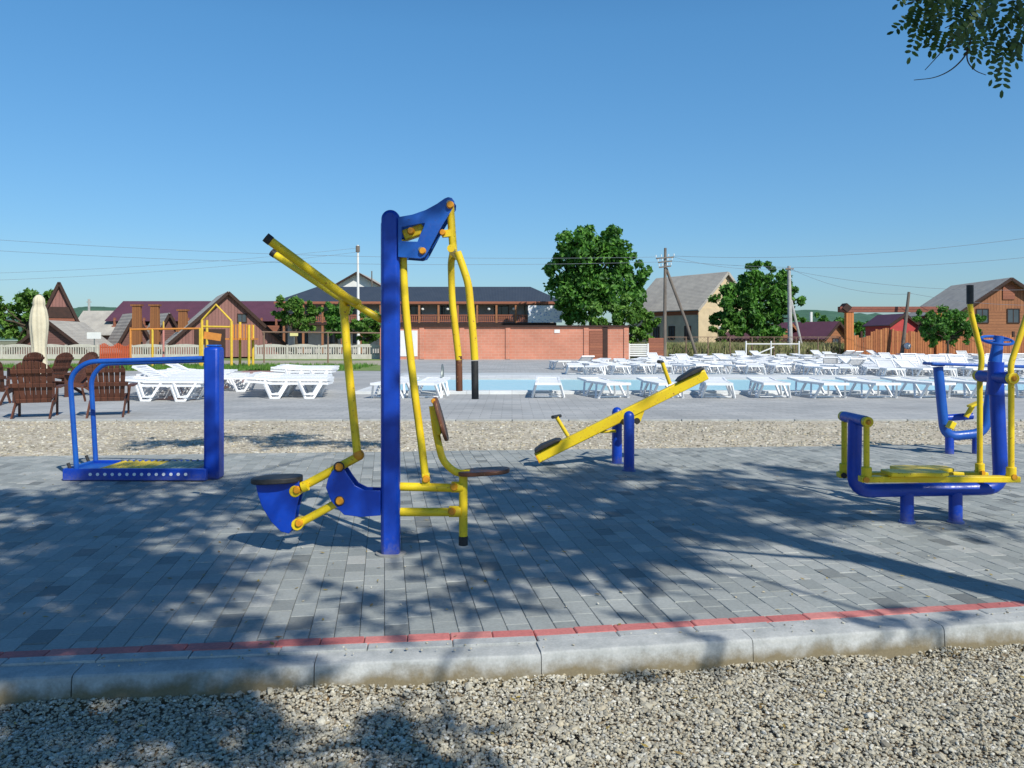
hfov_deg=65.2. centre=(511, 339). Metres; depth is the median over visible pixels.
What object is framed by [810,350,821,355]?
sun lounger
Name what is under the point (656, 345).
brick wall
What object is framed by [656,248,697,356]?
utility pole
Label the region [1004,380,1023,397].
sun lounger
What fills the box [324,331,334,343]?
window
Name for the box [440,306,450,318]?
window
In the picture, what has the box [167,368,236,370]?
sun lounger
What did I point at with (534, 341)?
brick wall
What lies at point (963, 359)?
sun lounger
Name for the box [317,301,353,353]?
leafy tree
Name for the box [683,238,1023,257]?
power line
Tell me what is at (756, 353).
sun lounger
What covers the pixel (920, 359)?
sun lounger
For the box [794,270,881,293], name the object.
power line
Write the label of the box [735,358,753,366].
sun lounger
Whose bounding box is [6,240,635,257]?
power line
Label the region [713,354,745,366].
sun lounger
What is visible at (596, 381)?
sun lounger
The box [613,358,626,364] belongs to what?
sun lounger
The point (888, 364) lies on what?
sun lounger
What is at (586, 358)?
sun lounger
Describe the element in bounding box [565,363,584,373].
sun lounger
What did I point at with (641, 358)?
sun lounger
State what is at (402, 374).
pool deck
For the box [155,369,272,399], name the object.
pink path
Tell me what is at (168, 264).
power line
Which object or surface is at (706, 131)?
sky
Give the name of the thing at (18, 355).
concrete fence
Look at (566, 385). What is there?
pool water
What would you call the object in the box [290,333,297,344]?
yellow sign
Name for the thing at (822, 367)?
sun lounger
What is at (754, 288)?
leafy tree
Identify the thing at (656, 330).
window
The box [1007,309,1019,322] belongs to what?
window
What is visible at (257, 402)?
plaza
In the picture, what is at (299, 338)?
window
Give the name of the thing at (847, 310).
entrance gate
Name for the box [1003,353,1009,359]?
sun lounger
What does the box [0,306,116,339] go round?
hill
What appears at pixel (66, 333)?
house
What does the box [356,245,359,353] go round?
utility pole
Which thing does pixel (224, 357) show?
ground
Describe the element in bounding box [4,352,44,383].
wooden lounge chair
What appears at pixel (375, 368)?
lawn
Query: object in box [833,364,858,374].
sun lounger
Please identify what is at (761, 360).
sun lounger
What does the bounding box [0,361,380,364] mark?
dirt path
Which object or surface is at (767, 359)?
sun lounger
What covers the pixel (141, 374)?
sun lounger
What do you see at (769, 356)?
sun lounger
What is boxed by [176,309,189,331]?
timber pillar
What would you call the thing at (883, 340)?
plank fence
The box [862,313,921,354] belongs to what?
red shed
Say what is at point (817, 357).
sun lounger
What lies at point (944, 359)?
sun lounger
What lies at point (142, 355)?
concrete fence
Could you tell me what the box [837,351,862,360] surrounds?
sun lounger
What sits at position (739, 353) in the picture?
sun lounger
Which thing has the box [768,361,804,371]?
sun lounger
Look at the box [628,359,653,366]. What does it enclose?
sun lounger
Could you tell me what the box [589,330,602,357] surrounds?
door
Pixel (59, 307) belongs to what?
frame house
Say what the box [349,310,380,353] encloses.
leafy tree
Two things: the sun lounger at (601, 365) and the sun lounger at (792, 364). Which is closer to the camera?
the sun lounger at (601, 365)
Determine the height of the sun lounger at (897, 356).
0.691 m
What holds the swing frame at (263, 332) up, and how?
on the dirt path at (255, 362)
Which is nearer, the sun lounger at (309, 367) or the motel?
the sun lounger at (309, 367)
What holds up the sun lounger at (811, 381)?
on the plaza
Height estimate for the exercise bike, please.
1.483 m
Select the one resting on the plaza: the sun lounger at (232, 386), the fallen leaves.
the sun lounger at (232, 386)
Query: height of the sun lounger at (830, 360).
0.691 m
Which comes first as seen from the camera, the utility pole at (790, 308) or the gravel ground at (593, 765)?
the gravel ground at (593, 765)
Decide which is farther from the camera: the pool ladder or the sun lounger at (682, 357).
the sun lounger at (682, 357)
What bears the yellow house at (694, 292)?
on the ground at (224, 357)
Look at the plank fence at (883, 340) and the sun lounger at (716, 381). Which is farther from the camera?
the plank fence at (883, 340)
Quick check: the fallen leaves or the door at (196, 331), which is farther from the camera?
the door at (196, 331)
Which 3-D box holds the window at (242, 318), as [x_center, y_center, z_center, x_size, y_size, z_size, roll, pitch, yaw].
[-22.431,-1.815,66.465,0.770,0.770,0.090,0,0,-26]
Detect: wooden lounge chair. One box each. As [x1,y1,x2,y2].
[0,362,17,405]
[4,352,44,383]
[4,361,66,418]
[34,352,73,382]
[46,354,94,396]
[61,352,98,380]
[79,364,137,418]
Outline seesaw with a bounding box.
[534,360,708,471]
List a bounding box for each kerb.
[0,419,1023,420]
[0,612,1023,710]
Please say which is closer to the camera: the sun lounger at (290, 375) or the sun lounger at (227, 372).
the sun lounger at (290, 375)
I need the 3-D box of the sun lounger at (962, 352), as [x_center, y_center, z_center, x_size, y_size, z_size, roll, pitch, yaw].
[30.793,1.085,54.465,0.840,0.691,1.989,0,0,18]
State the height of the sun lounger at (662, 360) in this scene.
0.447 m
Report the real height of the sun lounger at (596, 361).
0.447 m
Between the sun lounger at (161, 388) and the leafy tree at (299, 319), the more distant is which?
the leafy tree at (299, 319)
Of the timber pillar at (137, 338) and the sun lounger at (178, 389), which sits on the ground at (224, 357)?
the timber pillar at (137, 338)
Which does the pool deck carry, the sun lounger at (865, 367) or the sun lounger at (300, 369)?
the sun lounger at (865, 367)
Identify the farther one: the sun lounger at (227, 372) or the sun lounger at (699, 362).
the sun lounger at (699, 362)
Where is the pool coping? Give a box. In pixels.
[355,375,1023,393]
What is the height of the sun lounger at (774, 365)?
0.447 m
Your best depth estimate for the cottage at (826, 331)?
71.54 m
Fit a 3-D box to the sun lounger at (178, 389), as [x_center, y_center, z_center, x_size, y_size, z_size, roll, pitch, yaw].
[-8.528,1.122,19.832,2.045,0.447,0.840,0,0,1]
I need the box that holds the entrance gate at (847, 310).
[838,303,946,353]
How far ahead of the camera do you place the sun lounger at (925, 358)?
36.89 m
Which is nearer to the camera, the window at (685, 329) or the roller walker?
the roller walker
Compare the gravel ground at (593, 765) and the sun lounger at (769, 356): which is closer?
the gravel ground at (593, 765)
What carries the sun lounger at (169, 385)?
on the plaza
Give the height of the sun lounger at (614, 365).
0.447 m
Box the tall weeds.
[630,341,856,358]
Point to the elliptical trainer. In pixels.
(906, 484)
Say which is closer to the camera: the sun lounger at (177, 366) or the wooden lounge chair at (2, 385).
the wooden lounge chair at (2, 385)
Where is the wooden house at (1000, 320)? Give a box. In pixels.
[908,277,1023,349]
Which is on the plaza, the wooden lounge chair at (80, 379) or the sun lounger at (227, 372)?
the wooden lounge chair at (80, 379)
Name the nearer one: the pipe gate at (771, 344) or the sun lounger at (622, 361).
the sun lounger at (622, 361)
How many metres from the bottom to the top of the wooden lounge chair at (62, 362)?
1.058 m
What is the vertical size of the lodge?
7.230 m
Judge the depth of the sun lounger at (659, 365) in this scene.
33.42 m
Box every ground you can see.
[0,341,870,641]
[0,651,1023,767]
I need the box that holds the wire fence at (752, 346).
[668,337,863,357]
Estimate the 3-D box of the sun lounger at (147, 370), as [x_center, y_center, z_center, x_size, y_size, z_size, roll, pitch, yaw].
[-8.720,1.000,20.696,1.989,0.691,0.840,0,0,6]
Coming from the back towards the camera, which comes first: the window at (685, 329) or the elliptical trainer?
the window at (685, 329)
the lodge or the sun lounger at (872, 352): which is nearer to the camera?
the sun lounger at (872, 352)
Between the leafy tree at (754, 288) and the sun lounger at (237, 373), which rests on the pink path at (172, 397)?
the sun lounger at (237, 373)
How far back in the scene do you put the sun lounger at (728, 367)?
36.54 m
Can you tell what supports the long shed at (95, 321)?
on the ground at (224, 357)
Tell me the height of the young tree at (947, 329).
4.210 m
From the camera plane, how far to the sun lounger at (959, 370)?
30.40 m
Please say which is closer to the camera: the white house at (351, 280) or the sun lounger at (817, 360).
the sun lounger at (817, 360)
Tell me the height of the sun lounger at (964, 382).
0.447 m
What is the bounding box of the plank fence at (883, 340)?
[854,328,1023,356]
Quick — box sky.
[0,0,1023,340]
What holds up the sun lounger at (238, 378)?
on the plaza
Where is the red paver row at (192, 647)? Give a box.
[0,601,1023,658]
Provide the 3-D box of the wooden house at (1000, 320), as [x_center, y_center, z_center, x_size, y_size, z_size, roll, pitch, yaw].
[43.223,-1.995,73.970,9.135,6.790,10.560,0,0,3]
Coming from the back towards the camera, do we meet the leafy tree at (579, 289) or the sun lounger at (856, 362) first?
the leafy tree at (579, 289)
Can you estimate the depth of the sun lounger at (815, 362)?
35.66 m
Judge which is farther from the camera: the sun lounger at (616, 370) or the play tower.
the play tower
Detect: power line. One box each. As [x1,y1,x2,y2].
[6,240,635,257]
[8,251,643,264]
[10,248,353,272]
[11,252,354,279]
[676,257,1023,267]
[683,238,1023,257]
[791,270,964,289]
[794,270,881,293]
[911,293,1006,304]
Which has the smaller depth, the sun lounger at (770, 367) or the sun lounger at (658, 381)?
the sun lounger at (658, 381)
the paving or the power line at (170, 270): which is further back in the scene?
the power line at (170, 270)
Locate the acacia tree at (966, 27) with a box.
[887,0,1023,97]
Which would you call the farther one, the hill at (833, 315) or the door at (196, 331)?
the hill at (833, 315)
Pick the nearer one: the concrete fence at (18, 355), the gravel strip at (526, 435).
the gravel strip at (526, 435)
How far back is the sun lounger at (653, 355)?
46.95 m
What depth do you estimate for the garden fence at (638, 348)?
59.48 m
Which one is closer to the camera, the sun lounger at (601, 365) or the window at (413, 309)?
the sun lounger at (601, 365)
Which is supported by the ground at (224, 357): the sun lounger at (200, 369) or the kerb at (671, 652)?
the kerb at (671, 652)
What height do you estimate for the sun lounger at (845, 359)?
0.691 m
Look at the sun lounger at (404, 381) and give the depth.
19.93 m
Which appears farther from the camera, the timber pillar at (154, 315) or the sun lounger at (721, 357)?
the timber pillar at (154, 315)
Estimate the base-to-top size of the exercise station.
2.346 m
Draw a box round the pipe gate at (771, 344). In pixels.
[745,341,799,356]
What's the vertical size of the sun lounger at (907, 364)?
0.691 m
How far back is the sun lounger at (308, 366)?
29.04 m
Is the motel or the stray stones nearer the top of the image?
the motel
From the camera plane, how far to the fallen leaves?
3.94 m
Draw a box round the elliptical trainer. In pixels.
[836,285,1023,524]
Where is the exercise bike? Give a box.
[922,335,1023,453]
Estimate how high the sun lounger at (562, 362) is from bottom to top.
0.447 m
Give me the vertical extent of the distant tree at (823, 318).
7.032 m
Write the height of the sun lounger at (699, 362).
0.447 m
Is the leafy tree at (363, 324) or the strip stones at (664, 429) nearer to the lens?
the strip stones at (664, 429)
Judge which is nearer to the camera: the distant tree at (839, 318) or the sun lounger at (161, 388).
the sun lounger at (161, 388)
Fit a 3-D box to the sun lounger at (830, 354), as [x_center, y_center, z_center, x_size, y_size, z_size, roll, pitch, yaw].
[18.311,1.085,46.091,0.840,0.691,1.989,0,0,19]
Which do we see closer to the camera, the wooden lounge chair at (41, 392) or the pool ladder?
the wooden lounge chair at (41, 392)
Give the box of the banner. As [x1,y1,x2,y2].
[528,305,561,322]
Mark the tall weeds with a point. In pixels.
(717, 348)
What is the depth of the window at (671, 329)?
79.90 m
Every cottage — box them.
[721,324,796,342]
[782,321,843,344]
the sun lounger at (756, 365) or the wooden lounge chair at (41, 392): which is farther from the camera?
the sun lounger at (756, 365)
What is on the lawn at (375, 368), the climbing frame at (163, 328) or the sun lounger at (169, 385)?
the climbing frame at (163, 328)
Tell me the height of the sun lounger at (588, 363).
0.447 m
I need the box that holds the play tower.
[201,304,257,365]
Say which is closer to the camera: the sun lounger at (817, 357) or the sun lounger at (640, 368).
the sun lounger at (640, 368)
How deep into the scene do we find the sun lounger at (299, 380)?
19.61 m
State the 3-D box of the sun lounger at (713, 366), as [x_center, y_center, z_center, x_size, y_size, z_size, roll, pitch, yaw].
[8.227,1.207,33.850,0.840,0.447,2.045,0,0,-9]
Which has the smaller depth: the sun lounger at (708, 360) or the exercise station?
the exercise station
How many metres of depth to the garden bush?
65.58 m
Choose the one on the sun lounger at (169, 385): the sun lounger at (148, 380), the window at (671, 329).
the sun lounger at (148, 380)
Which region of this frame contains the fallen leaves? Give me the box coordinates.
[0,464,1023,764]
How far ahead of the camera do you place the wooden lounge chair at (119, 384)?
14.93 m
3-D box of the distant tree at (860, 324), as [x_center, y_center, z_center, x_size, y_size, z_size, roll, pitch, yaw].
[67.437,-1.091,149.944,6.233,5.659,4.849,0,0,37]
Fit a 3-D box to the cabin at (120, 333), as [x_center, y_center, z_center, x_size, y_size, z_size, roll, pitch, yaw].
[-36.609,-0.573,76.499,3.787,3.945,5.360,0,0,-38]
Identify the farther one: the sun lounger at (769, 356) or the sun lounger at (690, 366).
the sun lounger at (769, 356)
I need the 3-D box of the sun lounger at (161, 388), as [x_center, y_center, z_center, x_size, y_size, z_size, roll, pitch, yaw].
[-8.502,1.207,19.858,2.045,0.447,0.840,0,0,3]
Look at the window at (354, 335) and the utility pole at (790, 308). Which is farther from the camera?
the window at (354, 335)
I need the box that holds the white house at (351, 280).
[336,272,380,286]
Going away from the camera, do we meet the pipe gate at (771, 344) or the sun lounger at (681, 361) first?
the sun lounger at (681, 361)
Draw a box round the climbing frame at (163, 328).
[129,321,200,366]
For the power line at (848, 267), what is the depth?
56.47 m
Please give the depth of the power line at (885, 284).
59.76 m
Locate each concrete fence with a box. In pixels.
[0,344,99,358]
[132,344,203,357]
[255,344,379,358]
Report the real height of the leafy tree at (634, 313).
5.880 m
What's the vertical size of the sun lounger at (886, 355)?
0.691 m
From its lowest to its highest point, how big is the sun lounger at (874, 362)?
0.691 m
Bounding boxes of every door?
[194,329,225,356]
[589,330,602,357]
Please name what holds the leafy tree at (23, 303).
on the ground at (224, 357)
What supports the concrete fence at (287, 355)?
on the lawn at (375, 368)
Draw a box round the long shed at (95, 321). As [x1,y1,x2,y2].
[78,311,117,339]
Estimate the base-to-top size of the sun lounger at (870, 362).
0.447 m
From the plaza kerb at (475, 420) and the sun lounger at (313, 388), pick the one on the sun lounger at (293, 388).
the sun lounger at (313, 388)
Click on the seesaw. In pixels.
(628, 417)
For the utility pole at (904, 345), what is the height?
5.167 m
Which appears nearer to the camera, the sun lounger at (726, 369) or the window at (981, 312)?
the sun lounger at (726, 369)
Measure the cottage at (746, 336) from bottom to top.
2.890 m
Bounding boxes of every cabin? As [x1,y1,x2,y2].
[108,313,149,353]
[144,313,177,349]
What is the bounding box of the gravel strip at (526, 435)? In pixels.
[0,421,1023,456]
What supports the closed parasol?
on the plaza
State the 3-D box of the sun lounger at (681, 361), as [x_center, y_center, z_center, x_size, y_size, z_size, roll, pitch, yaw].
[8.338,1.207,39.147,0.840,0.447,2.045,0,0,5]
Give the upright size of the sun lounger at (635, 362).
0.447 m
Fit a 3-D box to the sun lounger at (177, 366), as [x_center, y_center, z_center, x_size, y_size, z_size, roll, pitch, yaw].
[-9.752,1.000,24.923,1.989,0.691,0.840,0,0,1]
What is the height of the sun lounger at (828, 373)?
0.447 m
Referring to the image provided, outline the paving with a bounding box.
[0,444,1023,651]
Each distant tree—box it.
[807,312,828,321]
[834,316,859,332]
[854,320,867,338]
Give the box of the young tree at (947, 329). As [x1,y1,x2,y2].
[912,304,986,353]
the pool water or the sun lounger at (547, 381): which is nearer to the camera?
the sun lounger at (547, 381)
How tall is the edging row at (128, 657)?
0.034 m
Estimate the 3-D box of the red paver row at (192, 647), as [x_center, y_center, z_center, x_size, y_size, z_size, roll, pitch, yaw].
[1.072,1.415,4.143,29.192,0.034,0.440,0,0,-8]
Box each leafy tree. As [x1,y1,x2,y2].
[0,287,53,341]
[270,294,320,353]
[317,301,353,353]
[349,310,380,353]
[541,224,653,324]
[588,293,661,345]
[707,259,806,342]
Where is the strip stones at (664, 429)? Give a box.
[0,421,1023,456]
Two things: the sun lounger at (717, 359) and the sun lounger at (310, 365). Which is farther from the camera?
the sun lounger at (717, 359)
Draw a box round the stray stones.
[4,454,1020,666]
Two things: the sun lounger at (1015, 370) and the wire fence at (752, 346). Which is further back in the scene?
the wire fence at (752, 346)
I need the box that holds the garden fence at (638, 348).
[629,343,648,358]
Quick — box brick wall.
[379,325,629,358]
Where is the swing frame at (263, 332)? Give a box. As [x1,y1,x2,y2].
[262,331,379,362]
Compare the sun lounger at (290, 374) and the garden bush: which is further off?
the garden bush
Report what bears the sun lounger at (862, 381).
on the plaza
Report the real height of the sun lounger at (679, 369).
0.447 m
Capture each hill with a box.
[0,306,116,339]
[768,310,882,339]
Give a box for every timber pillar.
[130,304,143,353]
[148,304,161,353]
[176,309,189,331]
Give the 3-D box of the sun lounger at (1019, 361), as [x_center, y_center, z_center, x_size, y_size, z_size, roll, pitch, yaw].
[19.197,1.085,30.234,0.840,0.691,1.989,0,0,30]
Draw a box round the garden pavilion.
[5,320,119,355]
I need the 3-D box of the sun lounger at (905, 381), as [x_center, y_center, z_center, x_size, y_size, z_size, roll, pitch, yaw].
[10.321,1.207,20.426,0.840,0.447,2.045,0,0,-10]
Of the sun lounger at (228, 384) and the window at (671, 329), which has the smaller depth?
the sun lounger at (228, 384)
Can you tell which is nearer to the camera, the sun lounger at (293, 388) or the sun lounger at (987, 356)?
the sun lounger at (293, 388)
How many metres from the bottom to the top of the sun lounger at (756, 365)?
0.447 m
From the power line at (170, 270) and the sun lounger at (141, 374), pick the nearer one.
the sun lounger at (141, 374)
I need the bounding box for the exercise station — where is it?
[251,197,509,557]
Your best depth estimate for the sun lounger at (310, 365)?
29.98 m
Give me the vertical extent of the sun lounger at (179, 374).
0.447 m
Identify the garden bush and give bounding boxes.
[707,318,743,342]
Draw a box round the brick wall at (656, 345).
[648,338,663,355]
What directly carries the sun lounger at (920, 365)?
on the pool deck
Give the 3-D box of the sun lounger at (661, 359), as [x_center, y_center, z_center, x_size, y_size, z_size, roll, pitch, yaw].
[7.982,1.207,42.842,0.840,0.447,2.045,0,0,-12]
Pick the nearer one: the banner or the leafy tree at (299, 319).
the leafy tree at (299, 319)
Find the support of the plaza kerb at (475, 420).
on the plaza
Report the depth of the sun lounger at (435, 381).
20.35 m
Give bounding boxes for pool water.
[400,380,1023,389]
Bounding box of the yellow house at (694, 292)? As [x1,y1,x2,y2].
[632,272,740,342]
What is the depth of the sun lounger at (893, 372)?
31.62 m
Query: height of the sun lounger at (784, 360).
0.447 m
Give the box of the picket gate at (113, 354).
[100,343,128,358]
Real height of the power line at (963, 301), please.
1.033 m
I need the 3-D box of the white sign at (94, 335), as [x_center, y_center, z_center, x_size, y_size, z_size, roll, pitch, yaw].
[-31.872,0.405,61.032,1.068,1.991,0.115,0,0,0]
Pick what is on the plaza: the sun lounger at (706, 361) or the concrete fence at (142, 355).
the sun lounger at (706, 361)
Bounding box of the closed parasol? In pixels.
[29,295,48,373]
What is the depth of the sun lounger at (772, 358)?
45.43 m
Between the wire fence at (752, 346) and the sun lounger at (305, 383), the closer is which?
the sun lounger at (305, 383)
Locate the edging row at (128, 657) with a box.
[0,606,1023,666]
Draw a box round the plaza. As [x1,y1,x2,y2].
[0,358,1023,420]
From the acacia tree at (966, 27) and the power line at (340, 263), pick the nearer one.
the acacia tree at (966, 27)
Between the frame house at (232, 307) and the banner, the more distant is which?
the banner
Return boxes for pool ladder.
[441,364,443,389]
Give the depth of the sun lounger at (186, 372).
23.52 m
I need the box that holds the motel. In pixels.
[105,301,287,343]
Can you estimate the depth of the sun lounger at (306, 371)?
26.72 m
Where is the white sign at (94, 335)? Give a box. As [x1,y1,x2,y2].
[87,332,100,351]
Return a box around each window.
[237,313,246,322]
[297,331,307,343]
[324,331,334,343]
[353,331,364,343]
[410,306,420,318]
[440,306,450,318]
[494,306,508,318]
[653,326,658,337]
[668,326,674,339]
[684,326,690,339]
[976,309,988,322]
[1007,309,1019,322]
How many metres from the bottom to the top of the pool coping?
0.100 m
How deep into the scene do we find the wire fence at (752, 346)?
60.49 m
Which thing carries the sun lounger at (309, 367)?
on the sun lounger
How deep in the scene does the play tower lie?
41.98 m
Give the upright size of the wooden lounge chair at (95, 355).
1.058 m
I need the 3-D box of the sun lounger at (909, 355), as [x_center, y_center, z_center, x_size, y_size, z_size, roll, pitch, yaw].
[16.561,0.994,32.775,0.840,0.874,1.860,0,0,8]
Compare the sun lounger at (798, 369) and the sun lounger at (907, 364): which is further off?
the sun lounger at (798, 369)
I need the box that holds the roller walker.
[63,345,223,480]
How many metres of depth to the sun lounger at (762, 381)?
20.19 m
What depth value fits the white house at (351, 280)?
112.00 m
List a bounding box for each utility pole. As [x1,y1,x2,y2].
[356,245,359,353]
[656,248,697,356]
[785,266,801,347]
[900,292,910,352]
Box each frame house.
[46,282,79,321]
[158,291,293,356]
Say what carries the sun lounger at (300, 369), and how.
on the sun lounger at (306, 371)
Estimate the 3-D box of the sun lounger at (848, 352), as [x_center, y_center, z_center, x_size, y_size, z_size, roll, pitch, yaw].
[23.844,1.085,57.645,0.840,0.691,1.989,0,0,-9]
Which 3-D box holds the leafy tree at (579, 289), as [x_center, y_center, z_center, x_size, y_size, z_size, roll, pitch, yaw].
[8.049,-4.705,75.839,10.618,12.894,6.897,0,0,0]
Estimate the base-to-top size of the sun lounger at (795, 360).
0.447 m
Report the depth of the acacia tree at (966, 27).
3.30 m
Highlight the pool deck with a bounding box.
[400,373,875,375]
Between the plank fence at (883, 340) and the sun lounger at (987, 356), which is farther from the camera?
the plank fence at (883, 340)
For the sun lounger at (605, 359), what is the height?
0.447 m
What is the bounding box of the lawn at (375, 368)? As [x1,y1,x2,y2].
[0,358,380,370]
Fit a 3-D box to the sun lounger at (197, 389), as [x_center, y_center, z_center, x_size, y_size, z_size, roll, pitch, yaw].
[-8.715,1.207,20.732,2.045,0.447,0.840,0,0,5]
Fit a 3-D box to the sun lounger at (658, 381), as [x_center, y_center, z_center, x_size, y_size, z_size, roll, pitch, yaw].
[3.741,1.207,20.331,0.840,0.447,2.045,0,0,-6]
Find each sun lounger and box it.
[125,376,203,394]
[125,377,203,397]
[125,381,203,401]
[132,365,203,392]
[136,373,203,389]
[145,387,203,398]
[153,387,199,393]
[157,369,229,373]
[158,370,225,374]
[161,372,203,388]
[166,363,233,372]
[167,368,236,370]
[224,376,255,391]
[225,372,249,385]
[226,374,249,387]
[226,375,250,389]
[244,376,332,394]
[244,379,332,398]
[246,374,330,392]
[250,373,332,390]
[253,372,331,374]
[269,379,333,395]
[270,369,335,373]
[271,366,335,373]
[277,365,337,366]
[279,365,338,373]
[280,364,338,373]
[370,377,418,397]
[408,377,449,397]
[531,377,564,397]
[549,361,570,369]
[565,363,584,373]
[570,356,594,369]
[576,361,602,371]
[577,377,630,397]
[585,363,611,374]
[591,360,612,369]
[592,358,610,361]
[599,362,629,371]
[606,363,630,374]
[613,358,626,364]
[616,360,632,369]
[627,361,650,371]
[627,364,654,373]
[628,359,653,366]
[632,357,650,360]
[636,377,683,397]
[637,361,656,369]
[646,353,665,358]
[646,359,676,369]
[648,358,672,366]
[653,362,673,373]
[664,361,692,371]
[670,364,709,373]
[673,360,689,368]
[675,354,697,366]
[686,362,712,371]
[690,363,723,373]
[693,361,717,369]
[698,377,735,397]
[700,357,722,360]
[701,359,715,366]
[706,362,746,373]
[710,361,729,371]
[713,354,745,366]
[732,361,763,372]
[735,351,745,355]
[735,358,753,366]
[745,363,765,374]
[746,377,790,397]
[749,351,772,356]
[751,363,790,371]
[753,359,768,368]
[755,358,779,366]
[758,357,785,364]
[759,355,783,357]
[764,363,791,373]
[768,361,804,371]
[777,359,794,368]
[787,377,848,397]
[788,359,822,369]
[795,364,819,374]
[797,361,833,372]
[797,364,837,374]
[802,356,823,358]
[802,363,844,374]
[808,359,839,369]
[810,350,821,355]
[823,357,837,370]
[824,353,836,356]
[833,358,866,373]
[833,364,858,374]
[835,377,900,397]
[837,350,854,354]
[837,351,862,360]
[838,356,874,371]
[860,361,887,371]
[860,364,886,374]
[866,350,878,356]
[869,357,908,374]
[875,359,905,376]
[878,352,895,358]
[878,366,909,374]
[880,377,955,397]
[893,355,905,358]
[893,359,932,376]
[900,353,927,374]
[906,356,926,371]
[909,364,932,374]
[921,356,946,371]
[927,366,977,374]
[928,354,957,376]
[929,377,1006,397]
[947,354,986,376]
[956,351,972,356]
[985,353,1002,363]
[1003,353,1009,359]
[1004,363,1023,374]
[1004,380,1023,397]
[1015,359,1023,369]
[1016,353,1023,358]
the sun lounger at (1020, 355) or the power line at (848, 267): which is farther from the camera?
the power line at (848, 267)
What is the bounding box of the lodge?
[274,287,556,352]
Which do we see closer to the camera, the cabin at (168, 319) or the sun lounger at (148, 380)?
the sun lounger at (148, 380)
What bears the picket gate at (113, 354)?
attached to the concrete fence at (142, 355)
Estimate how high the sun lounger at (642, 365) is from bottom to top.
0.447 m
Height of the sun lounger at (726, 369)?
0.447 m

